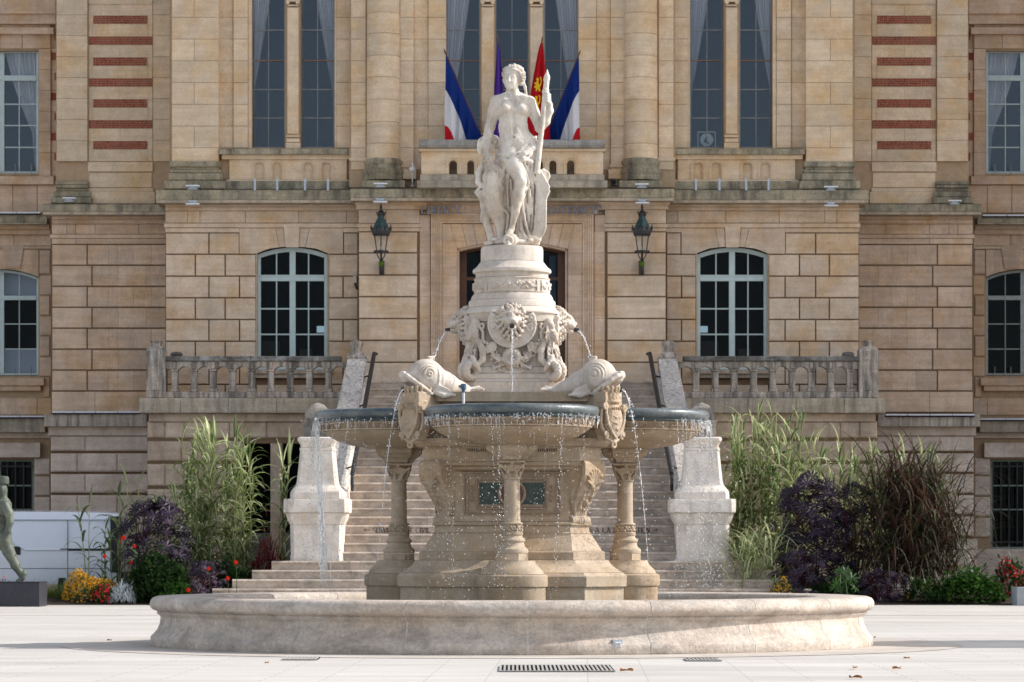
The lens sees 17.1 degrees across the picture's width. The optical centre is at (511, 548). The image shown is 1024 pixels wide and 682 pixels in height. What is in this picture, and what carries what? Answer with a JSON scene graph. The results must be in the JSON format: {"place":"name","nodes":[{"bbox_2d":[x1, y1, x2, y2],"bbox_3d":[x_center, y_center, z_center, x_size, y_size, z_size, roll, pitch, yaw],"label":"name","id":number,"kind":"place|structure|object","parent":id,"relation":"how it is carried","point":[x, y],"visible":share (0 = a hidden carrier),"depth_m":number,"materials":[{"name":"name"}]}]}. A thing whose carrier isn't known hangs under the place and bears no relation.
{"place":"outdoors","nodes":[
{"label":"outdoors","id":0,"kind":"place"},
{"bbox_2d":[0,605,1023,681],"bbox_3d":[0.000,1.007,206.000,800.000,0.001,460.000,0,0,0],"label":"plaza ground","id":1,"kind":"structure","parent":0,"point":[990,638],"depth_m":30.28,"materials":[{"name":"white stone"}]},
{"bbox_2d":[0,581,47,606],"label":"statue plinth","id":2,"kind":"structure","parent":1,"relation":"on","point":[24,594],"depth_m":59.55,"materials":[{"name":"black stone"}]},
{"bbox_2d":[0,476,26,581],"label":"soldier statue","id":3,"kind":"object","parent":2,"relation":"on","point":[7,549],"visible":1,"depth_m":59.83,"materials":[{"name":"grey metal"}]},
{"bbox_2d":[47,594,150,604],"bbox_3d":[-7.300,0.928,65.100,4.600,0.150,7.800,0,0,0],"label":"garden bed","id":4,"kind":"object","parent":1,"relation":"on","point":[55,601],"visible":0.06,"depth_m":61.48,"materials":[{"name":"soil"}]},
{"bbox_2d":[31,574,89,598],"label":"grass tuft","id":5,"kind":"object","parent":4,"relation":"on","point":[55,593],"visible":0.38,"depth_m":62.18,"materials":[{"name":"green plant"}]},
{"bbox_2d":[64,485,110,595],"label":"giant reed","id":6,"kind":"object","parent":4,"relation":"on","point":[79,518],"visible":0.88,"depth_m":63.45,"materials":[{"name":"green plant"}]},
{"bbox_2d":[61,563,119,602],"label":"flower bush","id":7,"kind":"object","parent":4,"relation":"on","point":[82,579],"visible":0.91,"depth_m":61.67,"materials":[{"name":"yellow plant"}]},
{"bbox_2d":[90,577,114,603],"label":"red flowers","id":8,"kind":"object","parent":4,"relation":"on","point":[98,589],"visible":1,"depth_m":61.38,"materials":[{"name":"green plant"}]},
{"bbox_2d":[86,517,122,580],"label":"giant reed","id":9,"kind":"object","parent":4,"relation":"on","point":[107,540],"visible":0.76,"depth_m":62.76,"materials":[{"name":"green plant"}]},
{"bbox_2d":[106,578,138,603],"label":"silver ragwort","id":10,"kind":"object","parent":4,"relation":"on","point":[124,591],"visible":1,"depth_m":61.39,"materials":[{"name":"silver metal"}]},
{"bbox_2d":[92,463,157,584],"bbox_3d":[-7.194,-0.324,63.551,1.438,2.662,1.058,0,0,10],"label":"giant reed","id":11,"kind":"object","parent":4,"relation":"on","point":[119,546],"visible":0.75,"depth_m":63.56,"materials":[{"name":"green plant"}]},
{"bbox_2d":[124,488,188,572],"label":"giant reed","id":12,"kind":"object","parent":4,"relation":"on","point":[154,500],"visible":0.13,"depth_m":65.06,"materials":[{"name":"green plant"}]},
{"bbox_2d":[117,495,197,579],"bbox_3d":[-6.542,-0.010,62.902,1.499,2.008,1.226,0,0,0],"label":"castor plant","id":13,"kind":"object","parent":4,"relation":"on","point":[164,508],"visible":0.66,"depth_m":62.78,"materials":[{"name":"purple plant"}]},
{"bbox_2d":[119,541,200,602],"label":"leafy plant","id":14,"kind":"object","parent":4,"relation":"on","point":[148,580],"visible":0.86,"depth_m":61.65,"materials":[{"name":"green plant"}]},
{"bbox_2d":[149,576,194,599],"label":"leafy plant","id":15,"kind":"object","parent":4,"relation":"on","point":[173,589],"visible":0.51,"depth_m":61.37,"materials":[{"name":"green plant"}]},
{"bbox_2d":[146,484,214,576],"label":"giant reed","id":16,"kind":"object","parent":4,"relation":"on","point":[176,525],"visible":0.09,"depth_m":65.46,"materials":[{"name":"green plant"}]},
{"bbox_2d":[178,582,209,593],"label":"castor plant","id":17,"kind":"object","parent":4,"relation":"on","point":[196,590],"visible":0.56,"depth_m":61.41,"materials":[{"name":"purple plant"}]},
{"bbox_2d":[158,414,241,591],"bbox_3d":[-5.867,-0.766,64.295,1.681,3.546,1.838,0,0,0],"label":"giant reed","id":18,"kind":"object","parent":4,"relation":"on","point":[195,516],"visible":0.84,"depth_m":64.07,"materials":[{"name":"green plant"}]},
{"bbox_2d":[183,559,221,593],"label":"castor plant","id":19,"kind":"object","parent":4,"relation":"on","point":[199,567],"visible":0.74,"depth_m":62.07,"materials":[{"name":"purple plant"}]},
{"bbox_2d":[197,559,227,592],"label":"castor plant","id":20,"kind":"object","parent":4,"relation":"on","point":[216,575],"visible":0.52,"depth_m":62.52,"materials":[{"name":"purple plant"}]},
{"bbox_2d":[188,414,276,587],"bbox_3d":[-5.249,-0.756,64.046,1.732,3.527,1.470,0,0,0],"label":"giant reed","id":21,"kind":"object","parent":4,"relation":"on","point":[241,485],"visible":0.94,"depth_m":63.94,"materials":[{"name":"green plant"}]},
{"bbox_2d":[205,540,268,592],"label":"leafy plant","id":22,"kind":"object","parent":4,"relation":"on","point":[230,569],"visible":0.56,"depth_m":62.83,"materials":[{"name":"green plant"}]},
{"bbox_2d":[139,340,345,587],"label":"terrace","id":23,"kind":"structure","parent":1,"relation":"on","point":[272,414],"depth_m":69.20,"materials":[{"name":"stone"}]},
{"bbox_2d":[245,510,289,569],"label":"red leaved plant","id":24,"kind":"object","parent":1,"relation":"on","point":[267,555],"visible":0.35,"depth_m":63.54,"materials":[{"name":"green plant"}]},
{"bbox_2d":[258,429,298,560],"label":"giant reed","id":25,"kind":"object","parent":1,"relation":"on","point":[282,485],"visible":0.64,"depth_m":65.60,"materials":[{"name":"green plant"}]},
{"bbox_2d":[282,657,320,659],"bbox_3d":[-1.923,0.997,31.137,0.318,0.010,0.602,0,0,0],"label":"drain grate","id":26,"kind":"object","parent":1,"relation":"on","point":[301,658],"visible":1,"depth_m":30.98,"materials":[{"name":"grey metal"}]},
{"bbox_2d":[0,0,1023,592],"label":"town hall","id":27,"kind":"structure","parent":1,"relation":"on","point":[896,122],"depth_m":72.22,"materials":[{"name":"stone"}]},
{"bbox_2d":[0,164,33,509],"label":"window","id":28,"kind":"structure","parent":27,"relation":"in","point":[20,489],"depth_m":78.95,"materials":[{"name":"black glass"}]},
{"bbox_2d":[0,52,37,173],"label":"window","id":29,"kind":"structure","parent":27,"relation":"in","point":[18,72],"depth_m":76.45,"materials":[{"name":"grey paint"}]},
{"bbox_2d":[0,270,37,375],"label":"window","id":30,"kind":"structure","parent":27,"relation":"in","point":[18,290],"depth_m":76.41,"materials":[{"name":"grey glass"}]},
{"bbox_2d":[0,212,40,214],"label":"light strip","id":31,"kind":"object","parent":27,"relation":"attached to","point":[20,213],"visible":1,"depth_m":75.50,"materials":[{"name":"white"}]},
{"bbox_2d":[0,416,43,417],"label":"light strip","id":32,"kind":"object","parent":27,"relation":"attached to","point":[21,416],"visible":0.69,"depth_m":75.60,"materials":[{"name":"white"}]},
{"bbox_2d":[62,197,75,201],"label":"flat spotlight","id":33,"kind":"object","parent":27,"relation":"attached to","point":[69,199],"visible":1,"depth_m":72.74,"materials":[{"name":"white metal"}]},
{"bbox_2d":[52,411,139,413],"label":"light strip","id":34,"kind":"object","parent":27,"relation":"attached to","point":[95,412],"visible":0.93,"depth_m":72.84,"materials":[{"name":"white"}]},
{"bbox_2d":[186,185,199,189],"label":"flat spotlight","id":35,"kind":"object","parent":27,"relation":"attached to","point":[192,187],"visible":1,"depth_m":70.86,"materials":[{"name":"white metal"}]},
{"bbox_2d":[186,200,199,204],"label":"flat spotlight","id":36,"kind":"object","parent":27,"relation":"attached to","point":[192,202],"visible":1,"depth_m":70.93,"materials":[{"name":"white metal"}]},
{"bbox_2d":[253,0,284,147],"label":"window","id":37,"kind":"structure","parent":27,"relation":"in","point":[268,15],"depth_m":74.75,"materials":[{"name":"grey glass"}]},
{"bbox_2d":[258,248,327,368],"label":"window","id":38,"kind":"structure","parent":27,"relation":"in","point":[293,282],"depth_m":74.51,"materials":[{"name":"blue paint"}]},
{"bbox_2d":[301,0,334,147],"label":"window","id":39,"kind":"structure","parent":27,"relation":"in","point":[318,30],"depth_m":74.75,"materials":[{"name":"grey glass"}]},
{"bbox_2d":[353,275,357,289],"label":"alarm box","id":40,"kind":"object","parent":27,"relation":"attached to","point":[355,280],"visible":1,"depth_m":71.46,"materials":[{"name":"beige plastic"}]},
{"bbox_2d":[373,198,386,202],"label":"flat spotlight","id":41,"kind":"object","parent":27,"relation":"attached to","point":[380,200],"visible":1,"depth_m":70.34,"materials":[{"name":"white metal"}]},
{"bbox_2d":[370,203,391,274],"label":"wall lantern","id":42,"kind":"object","parent":27,"relation":"attached to","point":[380,228],"depth_m":70.47,"materials":[{"name":"green metal"}]},
{"bbox_2d":[409,162,415,186],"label":"security camera","id":43,"kind":"object","parent":27,"relation":"on","point":[412,169],"visible":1,"depth_m":70.88,"materials":[{"name":"metal"}]},
{"bbox_2d":[421,204,461,213],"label":"motto letters","id":44,"kind":"object","parent":27,"relation":"attached to","point":[445,210],"visible":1,"depth_m":70.84,"materials":[{"name":"grey metal"}]},
{"bbox_2d":[444,49,481,139],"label":"tricolour flag","id":45,"kind":"object","parent":27,"relation":"attached to","point":[460,122],"visible":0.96,"depth_m":70.68,"materials":[{"name":"multicoloured fabric"}]},
{"bbox_2d":[446,0,479,129],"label":"window","id":46,"kind":"structure","parent":27,"relation":"in","point":[462,16],"depth_m":74.37,"materials":[{"name":"grey glass"}]},
{"bbox_2d":[493,33,502,137],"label":"purple flag","id":47,"kind":"object","parent":27,"relation":"hanging from","point":[498,87],"visible":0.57,"depth_m":70.78,"materials":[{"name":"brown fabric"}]},
{"bbox_2d":[495,0,528,94],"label":"window","id":48,"kind":"structure","parent":27,"relation":"in","point":[511,16],"depth_m":74.37,"materials":[{"name":"grey glass"}]},
{"bbox_2d":[459,248,565,363],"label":"door","id":49,"kind":"structure","parent":27,"relation":"in","point":[553,259],"depth_m":71.62,"materials":[{"name":"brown wood"}]},
{"bbox_2d":[527,36,549,139],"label":"red flag","id":50,"kind":"object","parent":27,"relation":"attached to","point":[538,83],"visible":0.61,"depth_m":70.73,"materials":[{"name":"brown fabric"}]},
{"bbox_2d":[544,0,577,122],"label":"window","id":51,"kind":"structure","parent":27,"relation":"in","point":[560,16],"depth_m":74.37,"materials":[{"name":"grey glass"}]},
{"bbox_2d":[550,50,580,139],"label":"tricolour flag","id":52,"kind":"object","parent":27,"relation":"attached to","point":[564,124],"visible":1,"depth_m":70.68,"materials":[{"name":"multicoloured fabric"}]},
{"bbox_2d":[547,204,600,213],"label":"motto letters","id":53,"kind":"object","parent":27,"relation":"attached to","point":[575,210],"visible":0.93,"depth_m":70.84,"materials":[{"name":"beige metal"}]},
{"bbox_2d":[611,178,616,186],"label":"lamp","id":54,"kind":"object","parent":27,"relation":"attached to","point":[613,182],"visible":1,"depth_m":70.66,"materials":[{"name":"black metal"}]},
{"bbox_2d":[631,204,652,274],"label":"wall lantern","id":55,"kind":"object","parent":27,"relation":"attached to","point":[641,228],"depth_m":70.46,"materials":[{"name":"green metal"}]},
{"bbox_2d":[635,183,648,187],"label":"flat spotlight","id":56,"kind":"object","parent":27,"relation":"attached to","point":[641,185],"visible":1,"depth_m":70.33,"materials":[{"name":"white metal"}]},
{"bbox_2d":[635,199,648,203],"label":"flat spotlight","id":57,"kind":"object","parent":27,"relation":"attached to","point":[642,201],"visible":1,"depth_m":70.34,"materials":[{"name":"white metal"}]},
{"bbox_2d":[690,0,722,147],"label":"window","id":58,"kind":"structure","parent":27,"relation":"in","point":[705,15],"depth_m":74.75,"materials":[{"name":"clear glass"}]},
{"bbox_2d":[700,132,715,146],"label":"window ornament","id":59,"kind":"object","parent":27,"relation":"attached to","point":[709,139],"depth_m":72.29,"materials":[{"name":"white plastic"}]},
{"bbox_2d":[697,248,766,368],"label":"window","id":60,"kind":"structure","parent":27,"relation":"in","point":[731,282],"depth_m":74.51,"materials":[{"name":"blue paint"}]},
{"bbox_2d":[739,0,771,147],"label":"window","id":61,"kind":"structure","parent":27,"relation":"in","point":[755,16],"depth_m":74.75,"materials":[{"name":"grey glass"}]},
{"bbox_2d":[824,186,837,190],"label":"flat spotlight","id":62,"kind":"object","parent":27,"relation":"attached to","point":[830,188],"visible":1,"depth_m":70.83,"materials":[{"name":"white metal"}]},
{"bbox_2d":[824,202,837,206],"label":"flat spotlight","id":63,"kind":"object","parent":27,"relation":"attached to","point":[830,204],"visible":1,"depth_m":70.98,"materials":[{"name":"white metal"}]},
{"bbox_2d":[885,414,974,416],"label":"light strip","id":64,"kind":"object","parent":27,"relation":"attached to","point":[929,415],"visible":1,"depth_m":72.84,"materials":[{"name":"grey"}]},
{"bbox_2d":[980,418,1023,420],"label":"light strip","id":65,"kind":"object","parent":27,"relation":"attached to","point":[1001,419],"visible":0.94,"depth_m":75.59,"materials":[{"name":"grey"}]},
{"bbox_2d":[982,214,1023,216],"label":"light strip","id":66,"kind":"object","parent":27,"relation":"attached to","point":[1003,215],"visible":1,"depth_m":75.49,"materials":[{"name":"white"}]},
{"bbox_2d":[986,52,1023,173],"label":"window","id":67,"kind":"structure","parent":27,"relation":"in","point":[1004,71],"depth_m":76.45,"materials":[{"name":"white glass"}]},
{"bbox_2d":[986,270,1023,375],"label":"window","id":68,"kind":"structure","parent":27,"relation":"in","point":[1004,290],"depth_m":78.90,"materials":[{"name":"glass"}]},
{"bbox_2d":[990,460,1023,548],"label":"window","id":69,"kind":"structure","parent":27,"relation":"in","point":[1011,476],"depth_m":78.95,"materials":[{"name":"black glass"}]},
{"bbox_2d":[212,340,811,592],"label":"staircase","id":70,"kind":"structure","parent":1,"relation":"on","point":[360,388],"depth_m":63.20,"materials":[{"name":"stone"}]},
{"bbox_2d":[499,665,614,671],"bbox_3d":[0.371,0.997,28.597,0.950,0.010,1.395,0,0,0],"label":"drain grate","id":71,"kind":"object","parent":1,"relation":"on","point":[555,668],"visible":1,"depth_m":28.36,"materials":[{"name":"grey metal"}]},
{"bbox_2d":[684,658,721,660],"bbox_3d":[1.723,0.997,30.839,0.315,0.010,0.590,0,0,0],"label":"drain grate","id":72,"kind":"object","parent":1,"relation":"on","point":[701,659],"visible":1,"depth_m":30.67,"materials":[{"name":"grey metal"}]},
{"bbox_2d":[716,405,777,565],"bbox_3d":[4.144,-0.878,64.317,1.879,3.770,1.597,0,0,-31],"label":"giant reed","id":73,"kind":"object","parent":1,"relation":"on","point":[737,445],"visible":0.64,"depth_m":64.13,"materials":[{"name":"green plant"}]},
{"bbox_2d":[678,340,884,590],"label":"terrace","id":74,"kind":"structure","parent":1,"relation":"on","point":[849,411],"depth_m":69.20,"materials":[{"name":"stone"}]},
{"bbox_2d":[848,593,1011,604],"bbox_3d":[17.475,0.928,65.100,25.050,0.150,7.800,0,0,0],"label":"garden bed","id":75,"kind":"object","parent":1,"relation":"on","point":[922,602],"visible":0.1,"depth_m":61.54,"materials":[{"name":"soil"}]},
{"bbox_2d":[697,515,818,587],"bbox_3d":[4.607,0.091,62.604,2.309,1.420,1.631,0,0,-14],"label":"striped grass","id":76,"kind":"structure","parent":75,"relation":"on","point":[770,554],"depth_m":62.37,"materials":[{"name":"green plant"}]},
{"bbox_2d":[758,571,789,587],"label":"striped grass","id":77,"kind":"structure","parent":75,"relation":"on","point":[774,580],"depth_m":61.89,"materials":[{"name":"green plant"}]},
{"bbox_2d":[725,392,830,577],"bbox_3d":[4.927,-0.983,64.077,1.820,3.980,1.536,0,0,44],"label":"giant reed","id":78,"kind":"object","parent":75,"relation":"on","point":[768,501],"visible":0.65,"depth_m":64.03,"materials":[{"name":"green plant"}]},
{"bbox_2d":[769,573,794,592],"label":"yellow flowers","id":79,"kind":"object","parent":75,"relation":"on","point":[780,586],"visible":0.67,"depth_m":61.62,"materials":[{"name":"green plant"}]},
{"bbox_2d":[768,548,825,593],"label":"castor plant","id":80,"kind":"object","parent":75,"relation":"on","point":[789,561],"visible":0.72,"depth_m":61.97,"materials":[{"name":"purple plant"}]},
{"bbox_2d":[769,469,850,587],"bbox_3d":[5.505,-0.250,62.942,1.532,2.484,1.340,0,0,0],"label":"castor plant","id":81,"kind":"object","parent":75,"relation":"on","point":[798,506],"visible":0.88,"depth_m":62.70,"materials":[{"name":"purple plant"}]},
{"bbox_2d":[778,425,867,592],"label":"giant reed","id":82,"kind":"object","parent":75,"relation":"on","point":[822,454],"visible":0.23,"depth_m":65.38,"materials":[{"name":"green plant"}]},
{"bbox_2d":[780,571,881,598],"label":"leafy plant","id":83,"kind":"object","parent":75,"relation":"on","point":[822,590],"visible":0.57,"depth_m":61.96,"materials":[{"name":"green plant"}]},
{"bbox_2d":[828,565,858,594],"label":"green plant","id":84,"kind":"object","parent":75,"relation":"on","point":[838,584],"visible":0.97,"depth_m":61.52,"materials":[{"name":"green plant"}]},
{"bbox_2d":[823,481,880,594],"bbox_3d":[6.310,-0.152,63.238,1.112,2.285,1.163,0,0,0],"label":"castor plant","id":85,"kind":"object","parent":75,"relation":"on","point":[847,544],"visible":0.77,"depth_m":63.01,"materials":[{"name":"purple plant"}]},
{"bbox_2d":[827,425,913,592],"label":"giant reed","id":86,"kind":"object","parent":75,"relation":"on","point":[873,449],"visible":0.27,"depth_m":65.94,"materials":[{"name":"green plant"}]},
{"bbox_2d":[849,568,909,602],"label":"castor plant","id":87,"kind":"object","parent":75,"relation":"on","point":[887,583],"visible":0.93,"depth_m":61.73,"materials":[{"name":"purple plant"}]},
{"bbox_2d":[805,419,1020,594],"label":"fountain grass","id":88,"kind":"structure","parent":75,"relation":"on","point":[903,491],"depth_m":62.51,"materials":[{"name":"brown plant"}]},
{"bbox_2d":[872,433,955,591],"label":"giant reed","id":89,"kind":"object","parent":75,"relation":"on","point":[920,448],"visible":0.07,"depth_m":66.04,"materials":[{"name":"green plant"}]},
{"bbox_2d":[902,568,955,602],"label":"leafy plant","id":90,"kind":"object","parent":75,"relation":"on","point":[926,588],"visible":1,"depth_m":61.48,"materials":[{"name":"green plant"}]},
{"bbox_2d":[931,563,1009,602],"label":"leafy bush","id":91,"kind":"object","parent":75,"relation":"on","point":[969,583],"visible":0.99,"depth_m":61.45,"materials":[{"name":"green plant"}]},
{"bbox_2d":[992,551,1023,595],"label":"red flower bush","id":92,"kind":"object","parent":75,"relation":"on","point":[1011,566],"visible":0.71,"depth_m":62.47,"materials":[{"name":"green plant"}]},
{"bbox_2d":[1011,586,1023,605],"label":"planter","id":93,"kind":"object","parent":1,"relation":"on","point":[1017,595],"visible":1,"depth_m":60.70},
{"bbox_2d":[61,638,962,657],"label":"ring paving","id":94,"kind":"structure","parent":0,"point":[143,645],"depth_m":33.08,"materials":[{"name":"beige stone"}]},
{"bbox_2d":[150,245,873,654],"bbox_3d":[-0.001,-1.088,35.999,7.605,4.191,7.598,0,0,0],"label":"fountain","id":95,"kind":"object","parent":94,"relation":"on","point":[390,613],"visible":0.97,"depth_m":34.96,"materials":[{"name":"beige stone"}]},
{"bbox_2d":[314,418,330,591],"bbox_3d":[-2.003,-0.460,35.921,0.162,1.834,0.714,0,0,-8],"label":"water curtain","id":96,"kind":"object","parent":95,"relation":"hanging from","point":[321,528],"visible":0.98,"depth_m":35.84,"materials":[{"name":"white liquid"}]},
{"bbox_2d":[377,389,403,556],"bbox_3d":[-1.242,-0.758,34.866,0.292,1.760,0.075,0,0,-17],"label":"water jet","id":97,"kind":"object","parent":95,"relation":"attached to","point":[395,409],"visible":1,"depth_m":34.86,"materials":[{"name":"white"}]},
{"bbox_2d":[433,331,449,360],"bbox_3d":[-0.739,-2.112,35.633,0.068,0.377,0.784,0,0,12],"label":"water jet","id":98,"kind":"object","parent":95,"relation":"attached to","point":[439,342],"visible":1,"depth_m":35.53,"materials":[{"name":"white"}]},
{"bbox_2d":[459,384,465,403],"bbox_3d":[-0.508,-1.550,35.000,0.080,0.290,0.060,0,0,0],"label":"water valve","id":99,"kind":"object","parent":95,"relation":"on","point":[462,387],"visible":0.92,"depth_m":34.99,"materials":[{"name":"white plastic"}]},
{"bbox_2d":[271,412,739,599],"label":"water drops","id":100,"kind":"object","parent":95,"relation":"on","point":[707,424],"visible":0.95,"depth_m":35.27,"materials":[{"name":"white"}]},
{"bbox_2d":[509,329,514,401],"bbox_3d":[-0.003,-1.863,35.144,0.070,0.838,0.273,0,0,0],"label":"water jet","id":101,"kind":"object","parent":95,"relation":"on","point":[511,359],"visible":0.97,"depth_m":35.12,"materials":[{"name":"white"}]},
{"bbox_2d":[474,63,553,245],"bbox_3d":[0.018,-4.106,35.970,0.786,2.016,0.497,0,0,-19],"label":"statue","id":102,"kind":"object","parent":95,"relation":"on","point":[512,194],"visible":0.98,"depth_m":35.89,"materials":[{"name":"white stone"}]},
{"bbox_2d":[612,640,622,647],"bbox_3d":[1.000,0.912,32.368,0.100,0.100,0.052,0,0,-17],"label":"wall socket","id":103,"kind":"object","parent":95,"relation":"attached to","point":[617,643],"depth_m":32.34,"materials":[{"name":"plastic"}]},
{"bbox_2d":[622,389,650,553],"bbox_3d":[1.267,-0.758,34.870,0.298,1.760,0.080,0,0,18],"label":"water jet","id":104,"kind":"object","parent":95,"relation":"attached to","point":[634,428],"visible":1,"depth_m":34.86,"materials":[{"name":"white"}]},
{"label":"side road","id":105,"kind":"structure","parent":0,"visible":0},
{"bbox_2d":[0,510,130,593],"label":"parked van","id":106,"kind":"object","parent":105,"relation":"on","point":[41,539],"visible":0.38,"depth_m":66.51,"materials":[{"name":"white paint"}]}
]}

